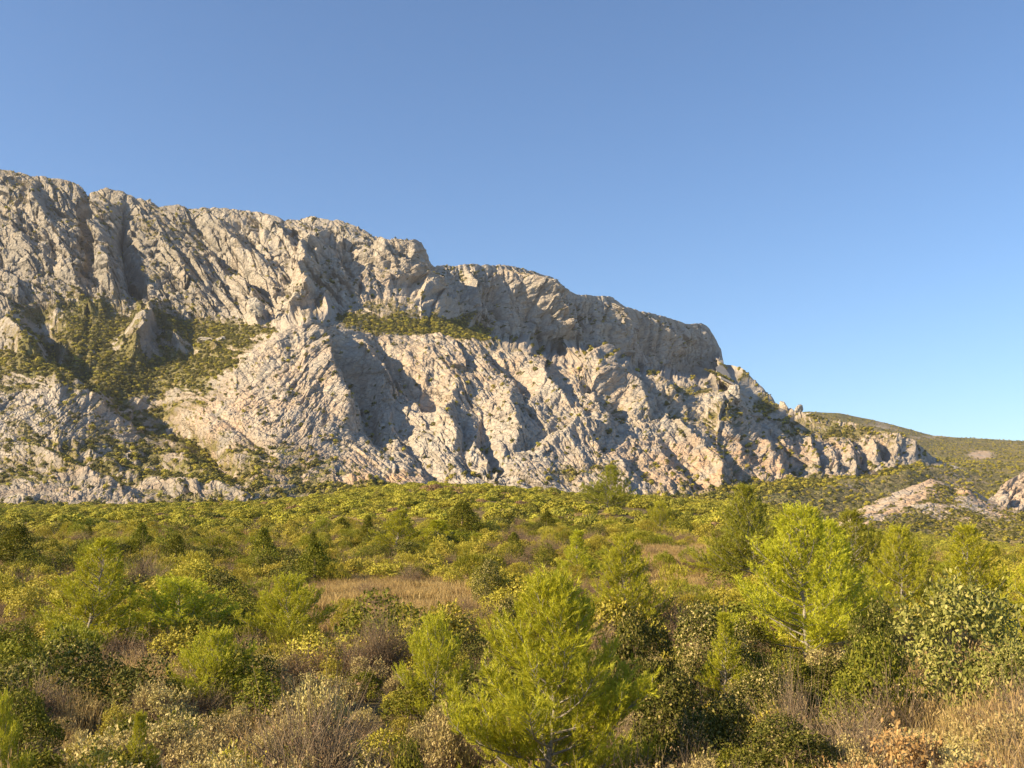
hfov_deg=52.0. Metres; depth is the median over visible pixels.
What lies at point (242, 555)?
oak bush
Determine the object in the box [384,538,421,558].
oak bush
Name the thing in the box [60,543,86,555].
oak bush
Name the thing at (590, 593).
heath bush
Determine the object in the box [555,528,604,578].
pine tree
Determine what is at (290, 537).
olive bush
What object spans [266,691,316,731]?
cistus bush
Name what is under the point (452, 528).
oak bush
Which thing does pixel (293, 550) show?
oak bush
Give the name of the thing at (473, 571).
yellow bush
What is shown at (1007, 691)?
twiggy bush
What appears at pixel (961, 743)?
cistus bush
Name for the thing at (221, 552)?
oak bush
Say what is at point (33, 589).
olive bush
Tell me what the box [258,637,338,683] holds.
heath bush
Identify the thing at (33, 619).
yellow bush
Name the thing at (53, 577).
olive bush
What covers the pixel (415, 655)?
yellow bush
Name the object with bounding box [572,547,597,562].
olive bush
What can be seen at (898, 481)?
green hill
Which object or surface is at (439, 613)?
yellow bush
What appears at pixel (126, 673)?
oak bush
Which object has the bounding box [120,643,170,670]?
heath bush
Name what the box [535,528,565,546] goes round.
yellow bush
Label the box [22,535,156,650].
pine tree
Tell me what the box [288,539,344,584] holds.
juniper
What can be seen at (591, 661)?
twiggy bush
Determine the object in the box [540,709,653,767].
twiggy bush
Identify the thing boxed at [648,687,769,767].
holm oak
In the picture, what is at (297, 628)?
yellow bush
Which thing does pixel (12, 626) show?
heath bush
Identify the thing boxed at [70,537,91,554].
oak bush
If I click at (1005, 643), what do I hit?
heath bush
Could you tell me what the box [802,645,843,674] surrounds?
cistus bush
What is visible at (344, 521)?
juniper
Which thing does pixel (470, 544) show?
yellow bush
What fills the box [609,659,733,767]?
holm oak
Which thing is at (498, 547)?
olive bush
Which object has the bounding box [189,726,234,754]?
cistus bush
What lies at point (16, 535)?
juniper
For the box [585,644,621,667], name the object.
yellow bush
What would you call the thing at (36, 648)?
oak bush
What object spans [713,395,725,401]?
boulder
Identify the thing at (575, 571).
yellow bush
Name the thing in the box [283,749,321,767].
cistus bush
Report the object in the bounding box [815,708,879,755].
twiggy bush
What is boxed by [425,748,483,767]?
green bush
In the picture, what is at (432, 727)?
twiggy bush
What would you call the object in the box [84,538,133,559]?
oak bush
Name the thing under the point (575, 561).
yellow bush
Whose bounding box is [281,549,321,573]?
oak bush
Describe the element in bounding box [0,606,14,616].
heath bush
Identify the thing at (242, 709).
cistus bush
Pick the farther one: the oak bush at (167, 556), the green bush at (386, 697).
the oak bush at (167, 556)
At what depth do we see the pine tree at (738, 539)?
51.16 m
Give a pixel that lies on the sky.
(833, 190)
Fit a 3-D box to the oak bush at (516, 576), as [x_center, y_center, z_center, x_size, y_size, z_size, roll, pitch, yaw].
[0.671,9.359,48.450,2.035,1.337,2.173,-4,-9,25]
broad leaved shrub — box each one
[887,563,1023,718]
[973,631,1023,711]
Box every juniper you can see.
[0,523,44,563]
[11,568,22,579]
[84,526,93,538]
[124,522,155,559]
[154,532,189,563]
[244,527,279,567]
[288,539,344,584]
[305,530,318,549]
[325,517,355,538]
[355,515,377,545]
[440,500,487,537]
[507,532,525,549]
[536,511,558,529]
[992,544,1002,557]
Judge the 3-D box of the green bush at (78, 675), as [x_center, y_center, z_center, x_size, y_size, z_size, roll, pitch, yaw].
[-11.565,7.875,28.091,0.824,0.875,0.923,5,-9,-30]
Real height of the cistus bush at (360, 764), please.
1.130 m
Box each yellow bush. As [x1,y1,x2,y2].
[0,572,17,605]
[0,638,35,669]
[18,612,50,630]
[34,528,54,538]
[36,616,109,666]
[57,521,75,533]
[65,521,86,535]
[68,540,81,550]
[73,539,106,562]
[79,617,108,644]
[91,570,129,596]
[97,547,123,562]
[115,535,143,555]
[136,530,163,543]
[138,541,165,564]
[139,526,158,536]
[142,618,190,640]
[145,556,174,572]
[157,561,179,574]
[173,568,202,583]
[175,549,219,579]
[178,618,224,637]
[184,536,202,545]
[199,531,231,555]
[225,567,252,592]
[226,618,267,644]
[231,563,248,571]
[234,557,252,568]
[245,577,272,595]
[249,644,307,671]
[256,516,271,527]
[256,618,322,655]
[270,536,283,543]
[290,538,301,549]
[297,531,328,550]
[305,562,333,577]
[317,561,351,580]
[321,548,342,562]
[326,597,369,631]
[337,527,355,535]
[341,530,357,538]
[353,530,377,545]
[372,558,395,575]
[384,602,421,634]
[394,554,422,571]
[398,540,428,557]
[406,644,448,668]
[410,563,430,576]
[424,605,451,626]
[453,548,486,576]
[456,544,472,556]
[461,542,478,559]
[467,564,478,577]
[469,613,506,640]
[477,550,507,568]
[495,542,516,560]
[501,567,516,577]
[503,561,525,577]
[514,525,530,534]
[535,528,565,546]
[549,525,570,539]
[553,528,573,545]
[560,524,574,530]
[560,551,595,570]
[565,538,592,556]
[567,564,589,586]
[573,558,602,569]
[576,570,595,580]
[583,578,608,588]
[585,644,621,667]
[587,534,612,553]
[590,602,614,635]
[591,548,606,562]
[603,518,619,527]
[603,560,647,586]
[605,527,624,538]
[625,527,659,544]
[638,519,660,533]
[649,533,674,545]
[651,550,676,568]
[651,564,691,593]
[666,579,708,598]
[667,592,705,620]
[677,545,698,565]
[682,587,719,609]
[721,588,778,625]
[732,590,773,623]
[890,596,938,624]
[907,547,936,560]
[921,559,942,577]
[933,556,968,577]
[998,577,1023,600]
[1017,547,1023,559]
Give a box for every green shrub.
[0,616,40,666]
[0,682,68,767]
[388,722,426,767]
[765,640,832,721]
[815,621,927,736]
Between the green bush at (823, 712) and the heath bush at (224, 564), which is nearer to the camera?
the green bush at (823, 712)
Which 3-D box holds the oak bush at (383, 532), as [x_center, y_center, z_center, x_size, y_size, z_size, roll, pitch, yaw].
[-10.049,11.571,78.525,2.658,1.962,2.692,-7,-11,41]
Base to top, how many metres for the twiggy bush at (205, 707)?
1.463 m
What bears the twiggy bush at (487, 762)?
on the ground
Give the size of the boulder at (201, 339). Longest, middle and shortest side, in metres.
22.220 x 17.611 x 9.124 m
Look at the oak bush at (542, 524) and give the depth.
94.09 m
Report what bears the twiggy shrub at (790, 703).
on the ground
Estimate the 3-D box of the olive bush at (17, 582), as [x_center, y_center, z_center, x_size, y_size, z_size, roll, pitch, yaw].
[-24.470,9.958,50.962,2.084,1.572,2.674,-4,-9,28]
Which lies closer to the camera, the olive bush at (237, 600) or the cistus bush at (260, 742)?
the cistus bush at (260, 742)
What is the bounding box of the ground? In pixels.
[0,489,1010,767]
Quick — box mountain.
[0,169,967,504]
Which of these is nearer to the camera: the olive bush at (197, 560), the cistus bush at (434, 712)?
the cistus bush at (434, 712)
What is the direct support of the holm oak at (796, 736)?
on the ground
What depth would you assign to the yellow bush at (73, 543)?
77.42 m
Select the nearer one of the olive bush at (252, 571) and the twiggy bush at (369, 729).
the twiggy bush at (369, 729)
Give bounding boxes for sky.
[0,0,1023,440]
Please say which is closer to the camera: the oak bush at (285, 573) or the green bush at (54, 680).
the green bush at (54, 680)
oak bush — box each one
[0,523,9,536]
[0,575,23,598]
[0,631,51,690]
[0,656,42,688]
[0,662,51,724]
[4,541,39,566]
[5,624,109,711]
[11,548,51,572]
[23,534,46,544]
[31,548,67,572]
[33,537,62,556]
[52,519,72,530]
[59,554,88,572]
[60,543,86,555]
[65,651,144,707]
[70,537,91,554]
[82,537,107,553]
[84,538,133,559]
[84,571,129,594]
[91,652,187,718]
[107,573,153,601]
[124,554,144,566]
[151,527,186,551]
[152,551,174,564]
[163,521,185,536]
[177,543,204,556]
[181,528,200,545]
[185,650,276,716]
[198,543,220,562]
[202,569,241,610]
[208,546,229,561]
[211,577,244,604]
[217,601,247,634]
[218,580,261,628]
[221,547,243,564]
[224,527,243,540]
[228,637,283,684]
[231,546,245,556]
[231,554,249,568]
[231,596,285,636]
[231,671,300,731]
[243,552,270,567]
[247,548,294,571]
[252,552,280,567]
[261,563,301,577]
[267,568,293,581]
[279,545,300,563]
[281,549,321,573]
[290,569,311,583]
[318,533,332,542]
[326,587,426,661]
[335,538,356,553]
[335,552,349,560]
[350,545,373,560]
[355,540,369,548]
[359,526,392,546]
[364,542,386,558]
[369,543,393,562]
[378,677,436,727]
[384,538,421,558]
[388,513,414,536]
[399,564,432,577]
[425,531,457,543]
[429,652,538,745]
[440,624,491,662]
[445,524,462,534]
[449,527,471,554]
[455,638,496,669]
[484,515,504,522]
[491,516,513,530]
[499,540,529,564]
[510,572,527,588]
[519,521,531,530]
[525,542,558,565]
[528,522,543,535]
[531,522,550,532]
[532,551,557,570]
[584,523,608,537]
[640,534,660,546]
[668,516,693,537]
[703,565,746,589]
[719,587,803,651]
[778,620,828,653]
[914,554,935,571]
[967,572,992,584]
[1002,554,1020,563]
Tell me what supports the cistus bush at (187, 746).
on the ground
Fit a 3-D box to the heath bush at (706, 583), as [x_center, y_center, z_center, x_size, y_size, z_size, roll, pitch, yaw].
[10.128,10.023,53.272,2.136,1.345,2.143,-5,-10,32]
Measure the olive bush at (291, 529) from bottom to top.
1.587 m
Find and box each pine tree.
[0,684,37,767]
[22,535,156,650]
[105,572,253,643]
[125,709,163,767]
[160,624,268,716]
[231,570,341,645]
[366,509,431,554]
[391,608,480,717]
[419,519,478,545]
[438,563,666,767]
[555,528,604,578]
[579,464,639,507]
[579,530,673,628]
[640,500,681,532]
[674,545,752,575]
[689,482,796,582]
[694,610,749,700]
[728,499,901,660]
[793,516,893,652]
[803,506,914,595]
[847,523,937,616]
[919,522,1023,639]
[981,558,1023,644]
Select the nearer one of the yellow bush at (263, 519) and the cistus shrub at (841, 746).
the cistus shrub at (841, 746)
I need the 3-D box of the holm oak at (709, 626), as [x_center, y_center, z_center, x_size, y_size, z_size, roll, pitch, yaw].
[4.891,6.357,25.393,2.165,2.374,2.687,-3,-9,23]
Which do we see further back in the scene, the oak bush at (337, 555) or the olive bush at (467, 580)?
the oak bush at (337, 555)
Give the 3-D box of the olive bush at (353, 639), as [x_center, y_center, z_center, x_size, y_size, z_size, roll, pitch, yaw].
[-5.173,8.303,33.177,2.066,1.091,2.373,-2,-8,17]
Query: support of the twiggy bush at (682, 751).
on the ground
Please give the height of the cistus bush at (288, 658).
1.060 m
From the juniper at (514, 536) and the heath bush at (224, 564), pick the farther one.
the juniper at (514, 536)
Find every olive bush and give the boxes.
[0,562,38,581]
[0,564,9,574]
[0,574,27,600]
[0,582,55,605]
[2,587,50,623]
[9,585,53,611]
[10,623,88,659]
[18,578,57,591]
[27,568,84,588]
[32,609,78,643]
[37,540,66,552]
[38,585,75,608]
[50,587,86,605]
[54,603,103,617]
[59,549,82,564]
[86,613,130,641]
[90,521,116,531]
[109,586,148,612]
[111,535,138,545]
[112,599,148,624]
[122,553,149,564]
[122,568,145,574]
[133,569,193,608]
[144,624,205,665]
[152,575,212,611]
[156,553,182,565]
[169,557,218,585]
[173,608,223,645]
[179,527,199,539]
[179,555,215,564]
[183,585,237,612]
[194,565,229,584]
[217,571,251,587]
[224,594,255,618]
[239,563,263,579]
[241,537,280,560]
[245,594,302,631]
[254,644,287,658]
[255,558,294,579]
[273,544,300,558]
[280,526,302,539]
[286,530,307,544]
[292,532,309,543]
[323,630,369,663]
[336,557,365,574]
[345,555,376,573]
[360,540,385,550]
[365,557,412,579]
[366,554,391,562]
[386,616,440,664]
[392,550,411,565]
[404,549,444,565]
[404,650,458,676]
[406,535,425,544]
[419,558,452,575]
[425,533,458,559]
[429,564,453,579]
[433,540,458,560]
[455,537,486,550]
[459,554,503,573]
[460,605,493,626]
[463,568,494,589]
[467,543,496,555]
[469,631,506,648]
[474,566,518,603]
[474,586,517,610]
[494,540,520,550]
[500,572,532,601]
[503,589,542,618]
[506,572,524,582]
[511,561,534,571]
[511,569,551,596]
[513,541,532,550]
[530,567,553,575]
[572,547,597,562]
[583,534,614,551]
[588,595,655,637]
[598,548,641,566]
[605,532,625,541]
[610,613,670,651]
[618,583,681,617]
[639,531,670,545]
[648,590,685,610]
[651,613,675,631]
[657,645,684,660]
[691,522,721,539]
[697,597,742,624]
[708,585,736,601]
[713,581,775,627]
[733,572,783,589]
[770,631,811,660]
[895,566,932,584]
[897,598,943,640]
[910,561,944,577]
[948,568,987,582]
[980,554,1011,569]
[986,558,1014,570]
[1001,562,1023,583]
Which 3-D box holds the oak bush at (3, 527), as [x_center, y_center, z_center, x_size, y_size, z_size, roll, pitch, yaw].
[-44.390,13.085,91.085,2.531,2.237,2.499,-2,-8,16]
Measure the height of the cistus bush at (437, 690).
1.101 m
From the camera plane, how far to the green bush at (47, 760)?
14.47 m
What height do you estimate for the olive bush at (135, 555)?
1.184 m
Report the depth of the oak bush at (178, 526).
97.92 m
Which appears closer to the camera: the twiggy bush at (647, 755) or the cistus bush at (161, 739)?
the twiggy bush at (647, 755)
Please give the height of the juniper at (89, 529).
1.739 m
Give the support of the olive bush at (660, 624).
on the ground
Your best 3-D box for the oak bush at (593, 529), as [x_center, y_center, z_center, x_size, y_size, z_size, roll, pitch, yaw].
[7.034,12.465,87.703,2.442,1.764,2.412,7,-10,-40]
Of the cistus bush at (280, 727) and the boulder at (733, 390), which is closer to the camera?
the cistus bush at (280, 727)
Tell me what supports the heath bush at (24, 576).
on the ground
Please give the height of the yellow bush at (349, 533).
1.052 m
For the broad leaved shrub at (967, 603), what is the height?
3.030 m
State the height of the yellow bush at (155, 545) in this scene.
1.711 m
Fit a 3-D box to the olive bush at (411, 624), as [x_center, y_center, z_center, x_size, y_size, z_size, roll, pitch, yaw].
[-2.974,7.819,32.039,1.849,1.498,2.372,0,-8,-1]
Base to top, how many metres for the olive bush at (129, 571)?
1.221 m
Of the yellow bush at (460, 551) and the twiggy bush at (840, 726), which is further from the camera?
the yellow bush at (460, 551)
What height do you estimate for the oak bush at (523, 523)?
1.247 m
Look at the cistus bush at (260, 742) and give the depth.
18.32 m
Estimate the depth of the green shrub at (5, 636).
32.25 m
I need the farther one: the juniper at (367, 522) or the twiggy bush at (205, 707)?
the juniper at (367, 522)
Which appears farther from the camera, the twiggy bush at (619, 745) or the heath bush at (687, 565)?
the heath bush at (687, 565)
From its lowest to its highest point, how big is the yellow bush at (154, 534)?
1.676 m
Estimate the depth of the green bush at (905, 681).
20.15 m
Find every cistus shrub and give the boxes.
[129,675,175,724]
[203,753,259,767]
[286,672,357,747]
[413,696,481,767]
[673,747,718,767]
[810,733,862,767]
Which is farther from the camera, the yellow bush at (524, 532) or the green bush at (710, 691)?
the yellow bush at (524, 532)
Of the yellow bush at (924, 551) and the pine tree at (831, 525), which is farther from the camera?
the yellow bush at (924, 551)
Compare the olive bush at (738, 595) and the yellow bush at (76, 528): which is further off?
the yellow bush at (76, 528)
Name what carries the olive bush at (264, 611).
on the ground
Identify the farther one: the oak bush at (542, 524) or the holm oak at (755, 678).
the oak bush at (542, 524)
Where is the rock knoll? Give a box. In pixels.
[989,472,1023,511]
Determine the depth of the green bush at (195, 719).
21.34 m
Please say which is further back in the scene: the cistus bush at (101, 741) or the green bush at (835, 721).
the green bush at (835, 721)
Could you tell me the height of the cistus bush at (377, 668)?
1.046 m
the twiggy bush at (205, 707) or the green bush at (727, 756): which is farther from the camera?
the twiggy bush at (205, 707)
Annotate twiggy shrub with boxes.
[110,538,172,589]
[229,641,405,767]
[347,589,426,679]
[739,615,853,764]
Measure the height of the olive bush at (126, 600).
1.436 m
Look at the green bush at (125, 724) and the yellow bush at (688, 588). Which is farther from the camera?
the yellow bush at (688, 588)
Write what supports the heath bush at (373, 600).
on the ground
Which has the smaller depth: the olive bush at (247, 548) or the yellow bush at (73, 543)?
the olive bush at (247, 548)
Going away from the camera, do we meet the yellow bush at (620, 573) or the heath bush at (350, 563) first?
the yellow bush at (620, 573)
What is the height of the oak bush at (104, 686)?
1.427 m
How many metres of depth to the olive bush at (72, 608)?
40.32 m
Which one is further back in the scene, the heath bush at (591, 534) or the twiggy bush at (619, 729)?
the heath bush at (591, 534)
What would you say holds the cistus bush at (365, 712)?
on the ground
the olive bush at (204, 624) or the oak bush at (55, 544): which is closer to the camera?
the olive bush at (204, 624)
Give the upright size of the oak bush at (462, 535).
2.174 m
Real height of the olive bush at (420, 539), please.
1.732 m
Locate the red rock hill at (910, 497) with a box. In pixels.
[835,479,1023,543]
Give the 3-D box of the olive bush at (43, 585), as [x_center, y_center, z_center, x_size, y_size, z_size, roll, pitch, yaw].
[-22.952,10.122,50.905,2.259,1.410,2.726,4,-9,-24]
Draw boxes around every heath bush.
[0,600,10,610]
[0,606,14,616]
[0,608,18,629]
[0,613,33,633]
[2,560,55,588]
[13,590,63,616]
[26,630,115,678]
[79,642,116,665]
[82,619,170,660]
[87,550,127,569]
[100,623,146,652]
[103,638,169,665]
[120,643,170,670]
[135,620,178,655]
[213,559,236,569]
[229,622,278,647]
[229,628,261,649]
[233,540,257,557]
[234,582,261,601]
[249,584,281,620]
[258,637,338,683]
[273,534,292,547]
[297,611,339,631]
[311,608,399,678]
[324,607,363,624]
[332,550,371,572]
[350,573,385,592]
[361,589,391,607]
[366,595,421,625]
[367,552,403,566]
[391,559,427,581]
[448,590,481,611]
[460,600,494,633]
[474,599,500,626]
[490,526,526,542]
[499,544,532,567]
[520,559,564,582]
[523,532,541,546]
[525,535,550,552]
[535,533,568,553]
[562,569,591,590]
[564,606,648,660]
[568,580,601,602]
[577,582,597,594]
[582,572,629,596]
[583,527,605,539]
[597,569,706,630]
[653,614,688,645]
[655,523,686,541]
[659,623,706,656]
[661,600,774,638]
[668,544,706,571]
[673,582,710,604]
[691,572,728,586]
[707,578,734,590]
[730,613,787,654]
[845,579,922,648]
[889,613,980,653]
[903,657,1003,706]
[926,644,1023,734]
[957,618,1023,656]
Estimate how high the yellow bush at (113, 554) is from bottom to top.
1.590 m
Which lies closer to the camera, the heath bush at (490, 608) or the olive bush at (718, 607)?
the olive bush at (718, 607)
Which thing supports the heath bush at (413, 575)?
on the ground
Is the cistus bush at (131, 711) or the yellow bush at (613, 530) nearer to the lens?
the cistus bush at (131, 711)
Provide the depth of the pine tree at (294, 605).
36.03 m
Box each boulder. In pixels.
[197,337,212,342]
[247,297,262,318]
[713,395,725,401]
[727,384,740,404]
[739,407,747,414]
[779,401,787,410]
[794,404,802,414]
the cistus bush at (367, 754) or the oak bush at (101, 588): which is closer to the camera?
the cistus bush at (367, 754)
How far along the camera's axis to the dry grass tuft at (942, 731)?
13.07 m
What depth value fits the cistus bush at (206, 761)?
12.86 m
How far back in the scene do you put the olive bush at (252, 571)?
58.53 m
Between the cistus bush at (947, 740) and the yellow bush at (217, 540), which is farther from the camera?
the yellow bush at (217, 540)
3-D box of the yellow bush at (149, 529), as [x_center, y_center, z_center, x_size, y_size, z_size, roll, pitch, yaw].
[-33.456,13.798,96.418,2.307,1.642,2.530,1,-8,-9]
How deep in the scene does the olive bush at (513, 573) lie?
52.36 m
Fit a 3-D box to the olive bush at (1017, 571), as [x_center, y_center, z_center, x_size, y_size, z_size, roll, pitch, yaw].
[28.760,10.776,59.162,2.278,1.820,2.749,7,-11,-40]
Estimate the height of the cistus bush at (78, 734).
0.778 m
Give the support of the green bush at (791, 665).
on the ground
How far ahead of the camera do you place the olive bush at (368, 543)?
74.16 m
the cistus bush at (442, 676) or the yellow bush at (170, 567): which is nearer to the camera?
the cistus bush at (442, 676)
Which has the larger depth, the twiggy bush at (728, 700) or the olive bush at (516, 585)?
the olive bush at (516, 585)
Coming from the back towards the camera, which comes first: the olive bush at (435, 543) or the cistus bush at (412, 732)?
the olive bush at (435, 543)
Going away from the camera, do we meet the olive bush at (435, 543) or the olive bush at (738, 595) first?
the olive bush at (738, 595)
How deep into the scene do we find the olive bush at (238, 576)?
54.47 m
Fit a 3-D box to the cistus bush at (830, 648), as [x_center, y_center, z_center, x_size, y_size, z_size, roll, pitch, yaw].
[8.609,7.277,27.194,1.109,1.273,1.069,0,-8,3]
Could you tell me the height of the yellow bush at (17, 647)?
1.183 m
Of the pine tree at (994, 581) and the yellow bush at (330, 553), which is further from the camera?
the yellow bush at (330, 553)
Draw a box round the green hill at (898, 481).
[723,411,1023,520]
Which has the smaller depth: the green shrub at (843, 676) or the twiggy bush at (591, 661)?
the green shrub at (843, 676)
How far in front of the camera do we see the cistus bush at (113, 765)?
12.02 m
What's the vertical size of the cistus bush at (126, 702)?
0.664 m
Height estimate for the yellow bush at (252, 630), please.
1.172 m
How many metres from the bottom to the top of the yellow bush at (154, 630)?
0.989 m
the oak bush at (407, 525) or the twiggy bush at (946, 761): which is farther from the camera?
the oak bush at (407, 525)
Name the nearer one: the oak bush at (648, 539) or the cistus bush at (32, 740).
the cistus bush at (32, 740)
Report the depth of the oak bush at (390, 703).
23.67 m
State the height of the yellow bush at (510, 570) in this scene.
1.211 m
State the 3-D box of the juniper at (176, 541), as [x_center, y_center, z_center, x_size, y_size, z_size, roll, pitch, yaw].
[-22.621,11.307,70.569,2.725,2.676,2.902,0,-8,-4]
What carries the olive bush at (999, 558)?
on the ground
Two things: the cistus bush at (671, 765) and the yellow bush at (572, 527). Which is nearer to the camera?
the cistus bush at (671, 765)
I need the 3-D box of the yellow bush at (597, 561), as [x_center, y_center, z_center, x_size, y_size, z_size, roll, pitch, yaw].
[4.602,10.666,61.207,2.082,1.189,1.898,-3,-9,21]
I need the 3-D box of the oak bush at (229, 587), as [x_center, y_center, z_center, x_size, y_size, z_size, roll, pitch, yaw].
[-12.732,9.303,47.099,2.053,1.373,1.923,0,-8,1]
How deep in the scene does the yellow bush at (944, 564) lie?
61.52 m
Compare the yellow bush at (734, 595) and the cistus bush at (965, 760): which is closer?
the cistus bush at (965, 760)
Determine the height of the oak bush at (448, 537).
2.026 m
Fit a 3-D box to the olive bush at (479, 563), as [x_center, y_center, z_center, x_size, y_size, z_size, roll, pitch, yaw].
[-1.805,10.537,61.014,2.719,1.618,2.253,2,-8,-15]
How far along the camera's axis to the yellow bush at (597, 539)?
68.27 m
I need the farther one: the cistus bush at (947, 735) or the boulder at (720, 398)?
the boulder at (720, 398)
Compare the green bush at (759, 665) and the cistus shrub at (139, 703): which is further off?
the green bush at (759, 665)
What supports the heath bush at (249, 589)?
on the ground
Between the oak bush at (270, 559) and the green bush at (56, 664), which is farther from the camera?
the oak bush at (270, 559)
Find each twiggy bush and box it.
[0,659,91,723]
[30,739,74,763]
[124,726,188,767]
[173,677,241,719]
[278,740,387,767]
[349,710,393,752]
[358,726,420,767]
[403,708,450,752]
[420,685,526,767]
[457,642,498,684]
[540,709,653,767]
[573,633,630,692]
[580,718,699,767]
[590,694,645,752]
[622,712,766,767]
[623,679,702,767]
[675,752,761,767]
[697,679,749,736]
[715,644,785,703]
[777,690,945,767]
[794,689,901,763]
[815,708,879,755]
[822,648,960,743]
[920,725,1004,767]
[965,715,1023,767]
[973,672,1023,734]
[976,668,1023,713]
[988,733,1023,767]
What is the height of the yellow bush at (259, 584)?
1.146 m
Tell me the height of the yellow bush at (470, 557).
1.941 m
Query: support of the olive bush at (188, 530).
on the ground
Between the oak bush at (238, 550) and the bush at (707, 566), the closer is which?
the bush at (707, 566)
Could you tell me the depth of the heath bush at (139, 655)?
30.76 m
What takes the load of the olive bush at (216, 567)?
on the ground
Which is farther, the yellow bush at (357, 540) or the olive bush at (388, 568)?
the yellow bush at (357, 540)
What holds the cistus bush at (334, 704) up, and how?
on the ground
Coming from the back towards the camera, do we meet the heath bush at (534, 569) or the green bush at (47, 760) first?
the heath bush at (534, 569)
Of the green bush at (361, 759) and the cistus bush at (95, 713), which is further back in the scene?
the cistus bush at (95, 713)
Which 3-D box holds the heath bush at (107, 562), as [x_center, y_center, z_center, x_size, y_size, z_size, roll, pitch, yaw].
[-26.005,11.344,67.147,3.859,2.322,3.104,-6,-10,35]
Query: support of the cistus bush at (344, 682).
on the ground
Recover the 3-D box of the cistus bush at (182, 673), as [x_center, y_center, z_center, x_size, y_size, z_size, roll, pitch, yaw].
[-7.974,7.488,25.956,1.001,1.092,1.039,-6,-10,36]
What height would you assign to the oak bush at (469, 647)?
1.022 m
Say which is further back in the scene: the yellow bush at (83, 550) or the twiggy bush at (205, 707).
the yellow bush at (83, 550)
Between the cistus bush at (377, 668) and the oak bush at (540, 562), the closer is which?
the cistus bush at (377, 668)
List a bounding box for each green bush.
[3,672,48,705]
[9,744,70,767]
[38,673,76,707]
[47,654,75,676]
[61,727,124,766]
[63,661,89,688]
[66,737,146,767]
[78,745,143,767]
[82,685,115,701]
[92,699,133,737]
[105,710,152,751]
[146,709,207,764]
[164,650,199,677]
[182,712,206,727]
[189,738,266,767]
[192,673,234,706]
[206,705,232,728]
[242,687,275,708]
[276,738,318,766]
[314,741,373,767]
[317,654,345,679]
[319,671,345,692]
[344,667,385,702]
[355,721,408,765]
[376,689,414,715]
[389,713,417,744]
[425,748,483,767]
[442,650,472,681]
[631,658,667,687]
[696,710,750,747]
[707,684,728,701]
[707,740,773,767]
[739,648,771,670]
[743,695,788,733]
[744,700,813,749]
[751,657,772,683]
[768,654,807,678]
[775,646,805,663]
[778,758,821,767]
[782,714,855,740]
[809,703,851,731]
[812,705,861,735]
[877,672,943,708]
[909,651,933,673]
[943,733,982,752]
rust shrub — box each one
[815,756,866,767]
[827,711,960,767]
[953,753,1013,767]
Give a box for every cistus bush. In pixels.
[1,661,25,694]
[19,716,54,753]
[54,716,75,740]
[59,717,163,767]
[62,727,87,755]
[70,698,105,726]
[87,757,145,767]
[99,704,137,728]
[104,692,132,713]
[125,679,152,693]
[132,706,207,767]
[143,682,204,729]
[159,726,235,767]
[171,666,197,681]
[175,741,250,767]
[179,744,215,767]
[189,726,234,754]
[192,710,252,747]
[223,701,253,736]
[237,732,269,759]
[246,728,279,767]
[255,652,299,675]
[261,759,295,767]
[263,660,293,689]
[265,711,303,747]
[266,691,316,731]
[277,667,323,703]
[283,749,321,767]
[313,673,363,714]
[318,690,343,719]
[343,738,380,767]
[347,654,388,686]
[349,706,380,734]
[351,758,393,767]
[381,672,405,694]
[399,720,436,764]
[412,677,450,711]
[422,692,455,729]
[427,660,453,692]
[473,680,499,707]
[607,714,630,744]
[612,709,649,733]
[635,758,680,767]
[638,649,668,663]
[656,677,701,708]
[678,650,706,687]
[681,640,712,663]
[727,679,749,704]
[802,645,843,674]
[824,641,854,663]
[832,741,886,767]
[878,726,931,759]
[894,731,961,765]
[895,737,1006,767]
[920,743,988,767]
[928,708,973,738]
[933,717,988,743]
[945,731,984,762]
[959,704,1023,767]
[976,634,997,656]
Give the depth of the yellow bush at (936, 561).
69.11 m
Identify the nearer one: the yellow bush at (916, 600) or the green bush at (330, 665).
the green bush at (330, 665)
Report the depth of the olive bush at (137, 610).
42.19 m
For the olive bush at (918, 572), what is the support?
on the ground
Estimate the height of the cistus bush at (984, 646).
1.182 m
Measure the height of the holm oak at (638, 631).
2.843 m
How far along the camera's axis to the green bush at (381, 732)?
20.12 m
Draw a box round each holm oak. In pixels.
[469,555,501,605]
[482,589,536,701]
[595,599,694,721]
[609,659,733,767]
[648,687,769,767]
[666,597,756,695]
[710,660,801,746]
[716,612,778,660]
[730,704,847,767]
[785,649,870,725]
[833,590,908,700]
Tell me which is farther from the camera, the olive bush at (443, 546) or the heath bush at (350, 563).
the olive bush at (443, 546)
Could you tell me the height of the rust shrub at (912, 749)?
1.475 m
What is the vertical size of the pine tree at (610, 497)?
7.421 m

